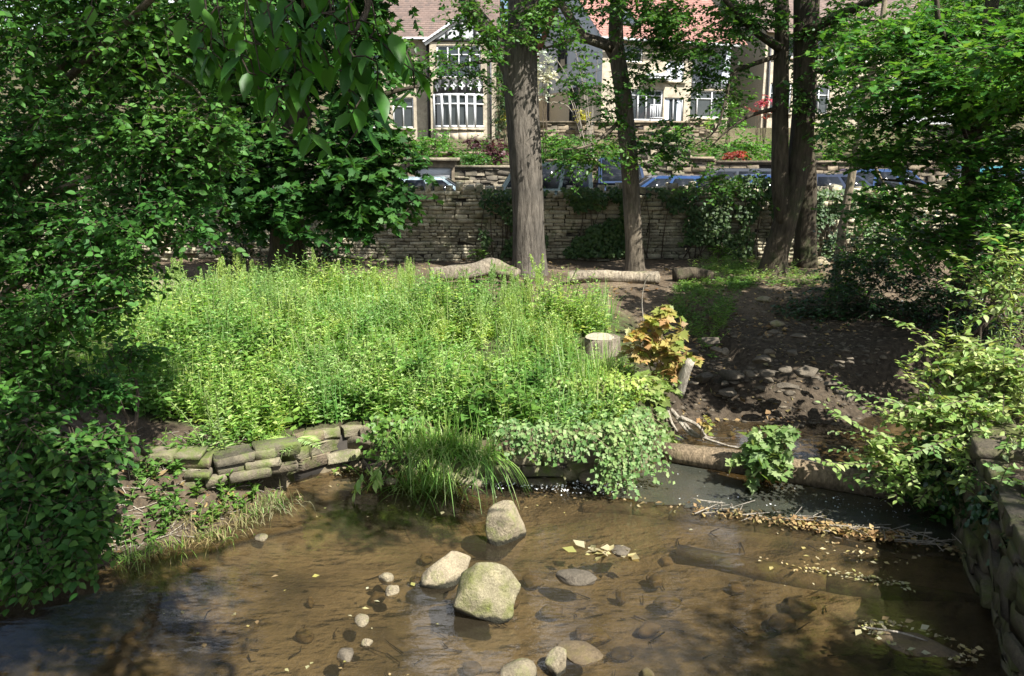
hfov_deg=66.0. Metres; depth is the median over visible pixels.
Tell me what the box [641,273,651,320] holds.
dead stalk
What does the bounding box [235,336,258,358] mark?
weed clump
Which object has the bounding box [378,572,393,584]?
stone
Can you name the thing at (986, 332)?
holly bush
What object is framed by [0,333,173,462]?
undergrowth bush
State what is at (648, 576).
submerged stone
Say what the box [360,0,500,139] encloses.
stone house
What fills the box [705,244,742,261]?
leafy bush
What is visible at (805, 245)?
mature tree
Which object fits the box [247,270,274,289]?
weed clump
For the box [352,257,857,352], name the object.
leaf litter
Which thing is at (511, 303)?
seeding weed
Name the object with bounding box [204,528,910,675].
sunken twigs
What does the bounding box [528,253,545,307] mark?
seeding weed
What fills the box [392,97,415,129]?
window
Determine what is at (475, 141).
garden shrub
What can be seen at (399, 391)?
front weeds
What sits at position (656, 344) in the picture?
sycamore sapling
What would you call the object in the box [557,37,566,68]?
window
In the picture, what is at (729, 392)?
rubble stone
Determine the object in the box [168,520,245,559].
grass tuft
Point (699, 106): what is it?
window
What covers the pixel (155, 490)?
bank litter
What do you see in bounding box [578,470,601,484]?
stone
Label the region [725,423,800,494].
sycamore sapling
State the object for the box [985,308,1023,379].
willowherb
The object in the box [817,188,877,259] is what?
wall ivy
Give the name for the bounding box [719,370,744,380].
rubble stone
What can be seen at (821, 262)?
stone
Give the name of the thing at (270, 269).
seeding weed
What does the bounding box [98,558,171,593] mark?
grass tuft
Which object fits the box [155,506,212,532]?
grass tuft
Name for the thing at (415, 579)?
submerged stone
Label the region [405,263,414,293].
seeding weed
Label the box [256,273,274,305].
seeding weed
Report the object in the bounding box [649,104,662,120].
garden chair
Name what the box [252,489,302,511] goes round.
grass tuft
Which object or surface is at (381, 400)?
weed clump
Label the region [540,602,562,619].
submerged stone
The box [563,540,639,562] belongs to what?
floating leaf cluster
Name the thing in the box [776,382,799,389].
rubble stone
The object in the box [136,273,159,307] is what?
weed clump
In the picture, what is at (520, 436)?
ivy
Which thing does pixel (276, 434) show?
grass tuft
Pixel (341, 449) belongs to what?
stone bank wall
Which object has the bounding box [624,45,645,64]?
window
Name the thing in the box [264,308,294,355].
weed clump
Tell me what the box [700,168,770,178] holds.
parked car
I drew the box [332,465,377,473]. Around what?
water weed
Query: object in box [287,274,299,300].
seeding weed
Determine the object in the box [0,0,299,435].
riverside tree
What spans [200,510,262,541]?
grass tuft
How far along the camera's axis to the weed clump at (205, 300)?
9.84 m
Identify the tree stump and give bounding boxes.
[582,333,620,358]
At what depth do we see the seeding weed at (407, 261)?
11.91 m
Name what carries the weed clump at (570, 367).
on the ground at (342, 546)
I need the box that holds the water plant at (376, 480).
[352,459,383,505]
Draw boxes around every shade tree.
[0,0,182,278]
[147,10,326,170]
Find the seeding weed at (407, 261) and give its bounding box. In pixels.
[405,256,415,278]
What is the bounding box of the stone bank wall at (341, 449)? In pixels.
[284,424,633,488]
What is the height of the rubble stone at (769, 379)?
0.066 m
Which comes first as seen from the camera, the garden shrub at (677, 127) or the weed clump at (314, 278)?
the weed clump at (314, 278)
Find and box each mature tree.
[393,0,623,277]
[540,0,794,270]
[661,0,1023,276]
[789,0,916,267]
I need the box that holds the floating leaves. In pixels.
[657,503,919,593]
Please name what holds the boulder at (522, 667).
on the ground at (342, 546)
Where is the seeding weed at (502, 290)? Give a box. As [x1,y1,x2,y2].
[499,287,509,319]
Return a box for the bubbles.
[651,474,932,522]
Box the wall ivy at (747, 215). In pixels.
[711,174,792,258]
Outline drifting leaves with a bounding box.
[163,466,574,675]
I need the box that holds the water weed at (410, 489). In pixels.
[377,482,448,492]
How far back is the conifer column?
32.70 m
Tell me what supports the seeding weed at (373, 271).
on the ground at (342, 546)
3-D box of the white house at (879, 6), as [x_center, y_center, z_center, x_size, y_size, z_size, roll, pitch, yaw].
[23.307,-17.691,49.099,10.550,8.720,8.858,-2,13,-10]
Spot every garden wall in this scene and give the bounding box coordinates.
[266,164,407,179]
[393,152,496,157]
[451,165,509,188]
[540,121,718,140]
[544,159,599,187]
[637,142,691,176]
[679,157,715,174]
[712,161,1023,182]
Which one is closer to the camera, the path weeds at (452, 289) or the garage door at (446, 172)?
the path weeds at (452, 289)
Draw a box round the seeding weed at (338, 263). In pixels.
[330,260,341,289]
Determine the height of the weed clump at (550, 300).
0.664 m
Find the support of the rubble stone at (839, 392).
on the ground at (342, 546)
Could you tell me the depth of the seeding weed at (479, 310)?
9.54 m
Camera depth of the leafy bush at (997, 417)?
6.02 m
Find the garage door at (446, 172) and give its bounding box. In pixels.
[417,168,451,178]
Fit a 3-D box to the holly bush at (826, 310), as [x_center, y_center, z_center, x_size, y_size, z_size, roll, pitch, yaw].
[5.133,-0.363,10.634,3.325,3.104,3.404,0,13,0]
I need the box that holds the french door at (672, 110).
[664,98,682,120]
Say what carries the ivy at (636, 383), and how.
on the ground at (342, 546)
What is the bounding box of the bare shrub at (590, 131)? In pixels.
[551,47,598,157]
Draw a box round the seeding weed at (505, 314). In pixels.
[500,305,508,333]
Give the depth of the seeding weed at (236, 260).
11.78 m
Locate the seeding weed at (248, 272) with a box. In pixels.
[242,263,254,280]
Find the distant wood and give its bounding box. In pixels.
[0,0,548,71]
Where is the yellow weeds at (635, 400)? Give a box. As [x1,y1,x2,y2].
[524,298,645,426]
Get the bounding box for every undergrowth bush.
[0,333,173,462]
[195,215,310,264]
[306,222,360,265]
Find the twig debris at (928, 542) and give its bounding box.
[692,498,962,550]
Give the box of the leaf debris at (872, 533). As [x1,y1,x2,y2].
[605,496,966,558]
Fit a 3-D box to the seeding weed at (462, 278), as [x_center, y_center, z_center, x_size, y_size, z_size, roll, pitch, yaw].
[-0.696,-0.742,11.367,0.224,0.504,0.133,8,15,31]
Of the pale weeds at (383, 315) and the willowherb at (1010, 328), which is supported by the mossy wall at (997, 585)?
the willowherb at (1010, 328)
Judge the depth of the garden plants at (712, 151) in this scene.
32.43 m
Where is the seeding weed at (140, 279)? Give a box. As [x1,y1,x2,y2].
[129,266,150,289]
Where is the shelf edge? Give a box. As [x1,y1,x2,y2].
[675,544,979,602]
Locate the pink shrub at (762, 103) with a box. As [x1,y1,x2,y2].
[753,94,771,146]
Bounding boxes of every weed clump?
[87,343,117,381]
[128,281,163,332]
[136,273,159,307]
[151,280,187,333]
[154,352,180,383]
[160,278,185,308]
[167,387,235,449]
[168,337,208,361]
[170,279,196,308]
[170,286,198,330]
[186,305,215,341]
[190,277,217,301]
[192,277,225,324]
[197,282,219,313]
[206,294,244,331]
[215,269,242,311]
[218,312,242,340]
[228,264,259,289]
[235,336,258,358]
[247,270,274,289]
[249,298,284,335]
[259,260,287,281]
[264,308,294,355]
[279,328,322,376]
[280,277,312,332]
[304,265,322,294]
[314,262,336,305]
[314,271,338,291]
[341,325,378,367]
[350,345,392,390]
[352,377,388,414]
[372,346,409,401]
[376,278,399,305]
[376,323,403,364]
[383,346,432,396]
[407,363,446,409]
[419,340,465,395]
[423,378,456,424]
[425,260,444,292]
[431,332,475,383]
[437,374,468,416]
[438,282,458,314]
[442,365,498,406]
[446,278,478,325]
[454,268,482,312]
[455,378,507,428]
[460,283,490,331]
[462,365,514,424]
[472,276,489,309]
[473,320,519,376]
[477,345,525,398]
[479,290,503,322]
[485,376,529,424]
[508,365,542,398]
[508,379,541,426]
[509,362,554,401]
[518,267,535,309]
[536,277,563,323]
[543,339,565,368]
[551,268,581,314]
[553,355,576,382]
[571,284,587,315]
[579,279,610,323]
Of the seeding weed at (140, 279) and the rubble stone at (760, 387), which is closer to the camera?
the rubble stone at (760, 387)
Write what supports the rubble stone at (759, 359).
on the ground at (342, 546)
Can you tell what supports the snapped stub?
attached to the sycamore sapling at (656, 344)
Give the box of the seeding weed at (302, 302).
[297,291,309,317]
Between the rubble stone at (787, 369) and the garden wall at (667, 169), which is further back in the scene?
the garden wall at (667, 169)
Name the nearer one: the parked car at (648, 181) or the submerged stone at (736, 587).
the submerged stone at (736, 587)
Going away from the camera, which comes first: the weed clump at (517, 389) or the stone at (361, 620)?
the stone at (361, 620)
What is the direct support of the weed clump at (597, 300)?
on the ground at (342, 546)
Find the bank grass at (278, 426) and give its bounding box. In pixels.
[241,406,292,440]
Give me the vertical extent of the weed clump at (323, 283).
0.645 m
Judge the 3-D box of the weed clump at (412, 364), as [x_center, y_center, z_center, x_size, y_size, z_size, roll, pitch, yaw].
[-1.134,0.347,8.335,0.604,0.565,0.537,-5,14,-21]
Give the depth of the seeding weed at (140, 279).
10.90 m
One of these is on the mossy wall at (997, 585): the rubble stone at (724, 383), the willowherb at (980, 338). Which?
the willowherb at (980, 338)
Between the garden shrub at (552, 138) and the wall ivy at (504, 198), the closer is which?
the wall ivy at (504, 198)
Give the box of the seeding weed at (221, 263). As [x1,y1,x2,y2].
[215,256,230,294]
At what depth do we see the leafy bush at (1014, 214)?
8.11 m
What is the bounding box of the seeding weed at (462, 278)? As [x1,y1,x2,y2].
[456,271,466,291]
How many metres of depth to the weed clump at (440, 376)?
8.04 m
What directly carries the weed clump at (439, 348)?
on the ground at (342, 546)
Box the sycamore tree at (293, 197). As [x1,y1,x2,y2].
[124,0,444,279]
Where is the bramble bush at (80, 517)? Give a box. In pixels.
[0,399,140,616]
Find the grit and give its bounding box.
[665,278,886,474]
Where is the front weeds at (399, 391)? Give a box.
[114,328,637,436]
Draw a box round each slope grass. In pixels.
[664,253,755,357]
[689,252,826,287]
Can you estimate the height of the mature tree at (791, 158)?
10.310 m
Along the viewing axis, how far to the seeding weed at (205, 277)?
11.15 m
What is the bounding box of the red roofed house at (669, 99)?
[537,0,747,127]
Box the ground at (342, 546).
[0,40,1023,675]
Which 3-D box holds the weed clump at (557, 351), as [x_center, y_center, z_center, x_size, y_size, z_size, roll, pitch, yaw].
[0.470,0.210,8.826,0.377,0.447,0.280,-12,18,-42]
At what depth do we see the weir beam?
7.36 m
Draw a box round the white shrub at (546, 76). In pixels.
[537,51,557,160]
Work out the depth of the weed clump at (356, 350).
8.34 m
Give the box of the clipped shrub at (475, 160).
[458,149,493,168]
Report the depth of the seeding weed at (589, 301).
10.37 m
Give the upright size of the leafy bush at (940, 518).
0.911 m
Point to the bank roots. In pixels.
(130, 546)
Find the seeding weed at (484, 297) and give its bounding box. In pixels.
[478,282,491,329]
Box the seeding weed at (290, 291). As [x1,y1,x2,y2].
[281,287,296,330]
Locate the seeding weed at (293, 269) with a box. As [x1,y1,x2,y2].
[275,261,299,289]
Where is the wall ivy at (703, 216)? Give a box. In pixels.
[641,187,735,258]
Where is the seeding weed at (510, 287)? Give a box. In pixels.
[503,276,517,313]
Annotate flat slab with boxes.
[861,629,972,667]
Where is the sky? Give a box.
[5,0,546,36]
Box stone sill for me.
[582,498,961,562]
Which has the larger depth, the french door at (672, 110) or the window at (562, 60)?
the window at (562, 60)
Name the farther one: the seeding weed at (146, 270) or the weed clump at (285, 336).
the seeding weed at (146, 270)
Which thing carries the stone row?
on the ground at (342, 546)
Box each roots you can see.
[82,422,282,556]
[666,406,742,448]
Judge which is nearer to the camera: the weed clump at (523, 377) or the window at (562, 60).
the weed clump at (523, 377)
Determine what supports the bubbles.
on the middle pool
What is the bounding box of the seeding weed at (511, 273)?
[508,270,521,295]
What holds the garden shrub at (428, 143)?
on the ground at (342, 546)
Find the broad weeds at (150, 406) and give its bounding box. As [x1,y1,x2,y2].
[97,304,376,429]
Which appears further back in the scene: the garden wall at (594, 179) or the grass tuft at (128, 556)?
the garden wall at (594, 179)
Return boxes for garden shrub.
[396,141,427,157]
[415,129,455,157]
[462,134,489,154]
[541,129,571,159]
[544,137,596,157]
[639,127,693,141]
[653,125,695,138]
[700,116,715,150]
[705,98,749,159]
[721,126,771,160]
[814,119,851,160]
[869,117,950,159]
[942,118,1022,159]
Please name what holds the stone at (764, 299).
on the ground at (342, 546)
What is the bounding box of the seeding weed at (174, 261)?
[165,257,184,289]
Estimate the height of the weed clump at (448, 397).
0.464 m
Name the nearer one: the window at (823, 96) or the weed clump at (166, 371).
the weed clump at (166, 371)
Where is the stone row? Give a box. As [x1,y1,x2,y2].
[88,436,300,488]
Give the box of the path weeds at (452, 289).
[427,278,485,302]
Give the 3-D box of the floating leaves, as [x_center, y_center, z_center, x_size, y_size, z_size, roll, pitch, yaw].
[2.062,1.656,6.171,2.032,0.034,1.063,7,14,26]
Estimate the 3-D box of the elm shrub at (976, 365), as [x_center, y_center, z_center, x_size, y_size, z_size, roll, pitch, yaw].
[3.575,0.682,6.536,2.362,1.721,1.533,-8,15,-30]
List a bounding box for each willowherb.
[955,325,1003,392]
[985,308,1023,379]
[1003,288,1023,367]
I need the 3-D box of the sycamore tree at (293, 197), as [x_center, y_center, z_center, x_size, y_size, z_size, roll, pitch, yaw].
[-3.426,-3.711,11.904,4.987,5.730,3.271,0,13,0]
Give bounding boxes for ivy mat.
[447,355,649,432]
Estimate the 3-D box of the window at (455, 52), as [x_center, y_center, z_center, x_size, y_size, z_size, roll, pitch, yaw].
[-2.647,-13.747,39.203,2.187,1.523,0.070,0,13,0]
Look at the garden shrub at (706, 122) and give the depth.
34.72 m
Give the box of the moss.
[266,435,323,456]
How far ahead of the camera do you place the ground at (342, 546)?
6.21 m
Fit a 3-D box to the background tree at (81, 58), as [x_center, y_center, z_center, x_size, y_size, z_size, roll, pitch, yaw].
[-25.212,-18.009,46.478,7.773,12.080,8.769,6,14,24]
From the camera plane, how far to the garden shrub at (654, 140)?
27.18 m
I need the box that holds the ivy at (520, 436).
[476,406,670,466]
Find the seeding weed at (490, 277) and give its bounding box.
[488,260,496,304]
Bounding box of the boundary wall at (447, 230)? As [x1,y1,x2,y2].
[3,180,1023,261]
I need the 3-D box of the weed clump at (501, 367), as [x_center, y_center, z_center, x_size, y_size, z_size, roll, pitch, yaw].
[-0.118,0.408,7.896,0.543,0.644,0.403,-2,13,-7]
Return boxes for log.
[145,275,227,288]
[429,258,520,281]
[568,270,659,284]
[672,267,713,281]
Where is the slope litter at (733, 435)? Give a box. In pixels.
[677,290,853,489]
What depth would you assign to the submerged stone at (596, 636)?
5.27 m
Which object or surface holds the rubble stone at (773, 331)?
on the ground at (342, 546)
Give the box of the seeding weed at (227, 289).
[226,280,236,297]
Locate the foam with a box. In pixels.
[460,480,636,495]
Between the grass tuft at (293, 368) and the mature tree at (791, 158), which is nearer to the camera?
the grass tuft at (293, 368)
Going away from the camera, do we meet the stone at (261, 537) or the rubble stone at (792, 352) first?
the stone at (261, 537)
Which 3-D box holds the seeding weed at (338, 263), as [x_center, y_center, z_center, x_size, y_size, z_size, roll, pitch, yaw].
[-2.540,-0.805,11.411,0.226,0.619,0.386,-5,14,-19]
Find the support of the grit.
on the ground at (342, 546)
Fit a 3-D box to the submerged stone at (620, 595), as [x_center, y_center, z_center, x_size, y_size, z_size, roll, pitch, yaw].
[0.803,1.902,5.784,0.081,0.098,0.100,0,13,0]
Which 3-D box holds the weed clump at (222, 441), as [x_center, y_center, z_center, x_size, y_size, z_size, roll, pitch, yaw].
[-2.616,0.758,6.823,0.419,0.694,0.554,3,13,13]
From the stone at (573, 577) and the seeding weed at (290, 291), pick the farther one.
the seeding weed at (290, 291)
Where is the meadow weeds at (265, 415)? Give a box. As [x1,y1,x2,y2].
[52,243,632,440]
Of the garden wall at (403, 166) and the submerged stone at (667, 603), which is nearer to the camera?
the submerged stone at (667, 603)
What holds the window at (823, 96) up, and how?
in the stone house at (764, 85)
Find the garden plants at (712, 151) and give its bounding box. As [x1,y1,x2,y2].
[273,125,928,164]
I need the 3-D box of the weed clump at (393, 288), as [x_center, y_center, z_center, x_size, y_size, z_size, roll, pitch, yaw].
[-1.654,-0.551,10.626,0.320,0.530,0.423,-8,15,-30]
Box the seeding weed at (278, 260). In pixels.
[276,255,287,282]
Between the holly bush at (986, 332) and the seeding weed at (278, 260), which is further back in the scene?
the seeding weed at (278, 260)
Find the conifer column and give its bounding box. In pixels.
[485,68,506,148]
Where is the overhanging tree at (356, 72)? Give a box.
[79,0,430,168]
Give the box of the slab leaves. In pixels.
[855,616,983,663]
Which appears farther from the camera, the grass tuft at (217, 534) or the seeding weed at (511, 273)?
the seeding weed at (511, 273)
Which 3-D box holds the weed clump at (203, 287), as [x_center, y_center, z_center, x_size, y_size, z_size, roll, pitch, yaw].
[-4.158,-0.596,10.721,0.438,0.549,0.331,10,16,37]
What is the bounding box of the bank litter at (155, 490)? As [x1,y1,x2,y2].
[95,434,272,552]
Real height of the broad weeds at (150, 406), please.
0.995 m
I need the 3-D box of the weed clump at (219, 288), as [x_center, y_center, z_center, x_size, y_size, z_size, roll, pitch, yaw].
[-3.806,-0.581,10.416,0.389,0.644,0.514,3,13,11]
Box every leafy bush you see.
[467,249,490,260]
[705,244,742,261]
[816,210,951,300]
[883,418,959,526]
[912,392,1023,509]
[930,168,1023,351]
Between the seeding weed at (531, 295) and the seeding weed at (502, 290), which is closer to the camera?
the seeding weed at (502, 290)
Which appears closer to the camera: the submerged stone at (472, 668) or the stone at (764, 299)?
the submerged stone at (472, 668)
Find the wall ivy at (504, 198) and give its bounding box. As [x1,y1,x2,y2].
[477,188,512,258]
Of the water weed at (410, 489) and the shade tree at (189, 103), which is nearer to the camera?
the water weed at (410, 489)
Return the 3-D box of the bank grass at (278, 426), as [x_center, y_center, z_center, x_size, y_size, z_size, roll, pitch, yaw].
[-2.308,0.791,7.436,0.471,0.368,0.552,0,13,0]
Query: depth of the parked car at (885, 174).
23.09 m
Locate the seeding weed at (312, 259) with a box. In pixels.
[306,247,330,288]
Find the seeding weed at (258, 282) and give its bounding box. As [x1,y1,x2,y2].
[252,267,270,311]
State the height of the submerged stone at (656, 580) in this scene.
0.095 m
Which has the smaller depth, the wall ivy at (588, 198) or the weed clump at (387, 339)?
the weed clump at (387, 339)
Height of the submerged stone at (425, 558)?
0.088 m
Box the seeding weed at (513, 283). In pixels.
[500,275,517,323]
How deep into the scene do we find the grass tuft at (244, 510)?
6.74 m
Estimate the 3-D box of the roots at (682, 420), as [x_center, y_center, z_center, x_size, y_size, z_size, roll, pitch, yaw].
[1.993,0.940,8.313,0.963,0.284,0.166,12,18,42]
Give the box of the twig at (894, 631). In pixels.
[861,626,927,641]
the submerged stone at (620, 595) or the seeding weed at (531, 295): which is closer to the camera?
the submerged stone at (620, 595)
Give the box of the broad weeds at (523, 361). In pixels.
[388,261,595,431]
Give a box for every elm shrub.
[808,305,1023,513]
[938,223,1023,346]
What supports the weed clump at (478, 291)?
on the ground at (342, 546)
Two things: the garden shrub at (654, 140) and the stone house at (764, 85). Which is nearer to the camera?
the garden shrub at (654, 140)
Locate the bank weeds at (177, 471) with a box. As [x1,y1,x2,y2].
[114,416,267,544]
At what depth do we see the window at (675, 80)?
38.50 m
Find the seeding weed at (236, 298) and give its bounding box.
[230,287,241,311]
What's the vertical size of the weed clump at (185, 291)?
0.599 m
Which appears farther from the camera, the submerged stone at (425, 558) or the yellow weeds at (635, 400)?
the yellow weeds at (635, 400)
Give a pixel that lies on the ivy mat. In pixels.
(556, 415)
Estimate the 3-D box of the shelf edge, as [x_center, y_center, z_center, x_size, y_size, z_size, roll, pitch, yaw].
[2.332,1.826,5.882,2.196,0.150,0.135,5,14,20]
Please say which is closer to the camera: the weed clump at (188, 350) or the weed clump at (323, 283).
the weed clump at (188, 350)
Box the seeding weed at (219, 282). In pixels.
[212,271,224,293]
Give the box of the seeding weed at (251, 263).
[249,259,257,276]
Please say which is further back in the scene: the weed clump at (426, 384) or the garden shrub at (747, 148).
the garden shrub at (747, 148)
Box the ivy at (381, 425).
[356,412,440,465]
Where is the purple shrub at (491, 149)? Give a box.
[473,135,508,164]
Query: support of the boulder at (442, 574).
on the stream
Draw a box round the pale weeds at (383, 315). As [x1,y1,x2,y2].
[101,262,603,354]
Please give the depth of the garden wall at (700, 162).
26.05 m
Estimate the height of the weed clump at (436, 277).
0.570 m
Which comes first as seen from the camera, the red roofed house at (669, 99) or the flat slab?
the flat slab
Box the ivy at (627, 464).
[586,410,674,500]
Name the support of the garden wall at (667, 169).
on the ground at (342, 546)
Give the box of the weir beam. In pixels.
[660,442,952,507]
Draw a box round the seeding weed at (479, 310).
[472,295,486,345]
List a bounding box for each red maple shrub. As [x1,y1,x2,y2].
[722,150,751,160]
[745,106,771,146]
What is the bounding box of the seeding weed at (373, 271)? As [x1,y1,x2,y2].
[360,266,377,293]
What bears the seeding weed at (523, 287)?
on the ground at (342, 546)
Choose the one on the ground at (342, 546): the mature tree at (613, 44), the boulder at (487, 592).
the mature tree at (613, 44)
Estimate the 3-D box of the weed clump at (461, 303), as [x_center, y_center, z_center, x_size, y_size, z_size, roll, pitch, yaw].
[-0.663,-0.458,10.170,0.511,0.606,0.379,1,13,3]
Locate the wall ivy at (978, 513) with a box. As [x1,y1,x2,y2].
[916,430,1023,565]
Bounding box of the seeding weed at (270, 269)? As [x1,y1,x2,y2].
[257,265,276,283]
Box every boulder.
[419,551,470,591]
[453,562,520,624]
[486,500,525,558]
[500,658,536,675]
[545,646,566,675]
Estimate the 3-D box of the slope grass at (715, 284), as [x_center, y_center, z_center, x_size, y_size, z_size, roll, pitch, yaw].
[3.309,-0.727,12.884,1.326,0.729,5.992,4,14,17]
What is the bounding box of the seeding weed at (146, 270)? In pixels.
[139,261,153,287]
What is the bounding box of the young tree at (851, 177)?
[803,0,970,288]
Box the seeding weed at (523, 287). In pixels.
[514,273,529,316]
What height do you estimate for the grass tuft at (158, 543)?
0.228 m
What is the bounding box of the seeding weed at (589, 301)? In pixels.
[581,289,603,334]
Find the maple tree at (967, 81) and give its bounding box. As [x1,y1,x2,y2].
[797,0,1023,322]
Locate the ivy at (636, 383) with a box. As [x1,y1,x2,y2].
[541,372,652,402]
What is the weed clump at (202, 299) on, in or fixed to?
on the ground at (342, 546)
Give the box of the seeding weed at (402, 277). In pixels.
[398,267,408,304]
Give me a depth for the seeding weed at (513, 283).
10.50 m
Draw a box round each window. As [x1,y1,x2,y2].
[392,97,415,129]
[433,93,483,127]
[436,46,480,77]
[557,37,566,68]
[569,87,575,120]
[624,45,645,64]
[631,89,662,120]
[664,61,686,83]
[690,90,727,119]
[767,83,791,114]
[773,27,792,59]
[815,85,829,115]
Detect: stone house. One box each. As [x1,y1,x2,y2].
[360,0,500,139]
[694,0,893,127]
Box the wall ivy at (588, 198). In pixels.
[543,186,624,259]
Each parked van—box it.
[502,162,592,194]
[595,157,643,190]
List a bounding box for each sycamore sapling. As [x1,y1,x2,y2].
[615,304,704,383]
[632,370,682,443]
[696,413,715,440]
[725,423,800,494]
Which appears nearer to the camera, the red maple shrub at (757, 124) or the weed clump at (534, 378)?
the weed clump at (534, 378)
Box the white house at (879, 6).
[836,0,963,123]
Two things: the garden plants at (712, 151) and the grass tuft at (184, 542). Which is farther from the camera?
the garden plants at (712, 151)
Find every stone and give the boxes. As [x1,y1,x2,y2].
[254,533,267,542]
[295,628,313,643]
[307,596,314,608]
[337,648,353,663]
[354,613,368,627]
[361,638,372,647]
[370,591,385,603]
[373,585,384,591]
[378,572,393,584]
[385,477,398,485]
[385,585,399,598]
[409,575,420,587]
[419,553,432,564]
[462,661,481,675]
[514,597,519,608]
[522,574,543,588]
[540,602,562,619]
[555,569,596,585]
[557,640,603,664]
[563,468,578,482]
[574,624,611,646]
[576,631,587,640]
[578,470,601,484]
[610,646,631,661]
[611,545,630,556]
[615,590,626,603]
[637,621,660,637]
[638,667,654,675]
[646,572,654,582]
[649,573,662,587]
[653,595,680,611]
[657,555,674,566]
[686,348,698,354]
[687,381,698,384]
[695,372,713,383]
[701,337,719,344]
[710,346,722,352]
[718,387,736,396]
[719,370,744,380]
[721,347,729,355]
[721,380,728,385]
[728,380,738,383]
[728,581,745,593]
[744,370,756,377]
[752,355,772,363]
[754,385,765,389]
[756,296,771,301]
[759,369,778,377]
[763,377,773,381]
[764,349,775,353]
[766,329,778,333]
[768,613,795,632]
[770,320,785,326]
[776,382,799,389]
[778,366,792,372]
[780,596,817,614]
[787,349,797,355]
[790,333,807,337]
[793,366,818,377]
[818,256,829,265]
[824,381,837,386]
[833,387,847,394]
[839,394,856,401]
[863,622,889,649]
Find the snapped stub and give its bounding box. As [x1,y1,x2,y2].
[673,358,694,396]
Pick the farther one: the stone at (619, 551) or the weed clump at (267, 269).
the weed clump at (267, 269)
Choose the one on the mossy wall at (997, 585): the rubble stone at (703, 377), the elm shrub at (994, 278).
the elm shrub at (994, 278)
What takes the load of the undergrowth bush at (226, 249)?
on the ground at (342, 546)
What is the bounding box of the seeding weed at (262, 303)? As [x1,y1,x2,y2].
[252,290,265,315]
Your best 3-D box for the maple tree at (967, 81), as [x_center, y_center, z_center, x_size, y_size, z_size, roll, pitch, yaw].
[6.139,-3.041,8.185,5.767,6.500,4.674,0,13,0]
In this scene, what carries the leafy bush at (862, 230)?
on the ground at (342, 546)
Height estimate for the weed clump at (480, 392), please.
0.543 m
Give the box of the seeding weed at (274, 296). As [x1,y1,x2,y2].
[270,284,277,316]
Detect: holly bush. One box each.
[770,203,1018,395]
[922,234,1023,359]
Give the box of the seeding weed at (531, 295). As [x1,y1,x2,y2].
[527,282,533,312]
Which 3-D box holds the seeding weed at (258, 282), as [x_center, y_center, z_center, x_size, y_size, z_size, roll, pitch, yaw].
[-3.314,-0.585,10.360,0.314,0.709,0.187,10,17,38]
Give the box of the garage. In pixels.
[403,158,461,181]
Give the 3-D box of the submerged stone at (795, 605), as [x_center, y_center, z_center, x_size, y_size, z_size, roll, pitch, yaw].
[2.067,1.933,5.662,0.257,0.102,0.178,0,13,0]
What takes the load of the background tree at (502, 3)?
on the ground at (342, 546)
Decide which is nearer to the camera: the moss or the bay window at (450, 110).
the moss
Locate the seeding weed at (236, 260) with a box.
[232,246,246,281]
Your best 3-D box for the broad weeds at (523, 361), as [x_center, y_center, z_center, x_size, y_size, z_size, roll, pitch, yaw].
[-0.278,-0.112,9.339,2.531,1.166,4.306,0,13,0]
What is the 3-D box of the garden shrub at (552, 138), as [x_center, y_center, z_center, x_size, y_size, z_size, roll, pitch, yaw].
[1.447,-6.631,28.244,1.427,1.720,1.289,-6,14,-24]
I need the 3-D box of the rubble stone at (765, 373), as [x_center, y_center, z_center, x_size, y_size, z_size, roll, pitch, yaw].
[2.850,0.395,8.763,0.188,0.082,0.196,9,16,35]
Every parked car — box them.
[389,176,463,190]
[639,175,717,193]
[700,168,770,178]
[730,174,818,185]
[817,173,871,189]
[836,169,925,188]
[944,166,1023,181]
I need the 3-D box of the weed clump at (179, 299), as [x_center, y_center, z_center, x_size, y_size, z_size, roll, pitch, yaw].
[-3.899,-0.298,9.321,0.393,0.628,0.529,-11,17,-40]
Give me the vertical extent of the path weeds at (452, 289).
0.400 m
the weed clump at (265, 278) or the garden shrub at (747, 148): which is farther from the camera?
the garden shrub at (747, 148)
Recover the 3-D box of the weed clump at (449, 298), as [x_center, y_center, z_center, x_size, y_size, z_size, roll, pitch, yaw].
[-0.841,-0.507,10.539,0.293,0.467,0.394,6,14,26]
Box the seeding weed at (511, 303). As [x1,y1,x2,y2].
[501,288,516,328]
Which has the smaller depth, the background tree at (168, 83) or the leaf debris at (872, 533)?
the leaf debris at (872, 533)
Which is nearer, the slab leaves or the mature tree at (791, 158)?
the slab leaves
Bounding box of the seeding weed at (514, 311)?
[511,297,518,327]
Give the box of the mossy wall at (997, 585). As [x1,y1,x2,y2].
[950,387,1023,675]
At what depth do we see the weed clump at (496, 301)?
10.42 m
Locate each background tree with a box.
[14,4,163,121]
[151,0,289,112]
[496,0,552,130]
[924,0,1023,137]
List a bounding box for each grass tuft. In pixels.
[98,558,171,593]
[99,540,150,576]
[109,538,195,574]
[126,529,200,563]
[136,528,216,562]
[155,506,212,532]
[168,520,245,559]
[195,522,255,549]
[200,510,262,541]
[201,497,248,529]
[230,502,274,522]
[231,492,293,526]
[244,488,294,527]
[248,354,318,395]
[249,482,314,523]
[250,423,304,437]
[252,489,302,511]
[344,451,501,520]
[359,399,523,516]
[415,425,530,515]
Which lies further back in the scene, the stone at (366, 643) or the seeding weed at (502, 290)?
the seeding weed at (502, 290)
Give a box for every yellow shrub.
[495,114,506,147]
[573,109,590,139]
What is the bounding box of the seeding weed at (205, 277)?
[199,266,212,289]
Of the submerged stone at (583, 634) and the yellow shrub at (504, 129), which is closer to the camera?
the submerged stone at (583, 634)
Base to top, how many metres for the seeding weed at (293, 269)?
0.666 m

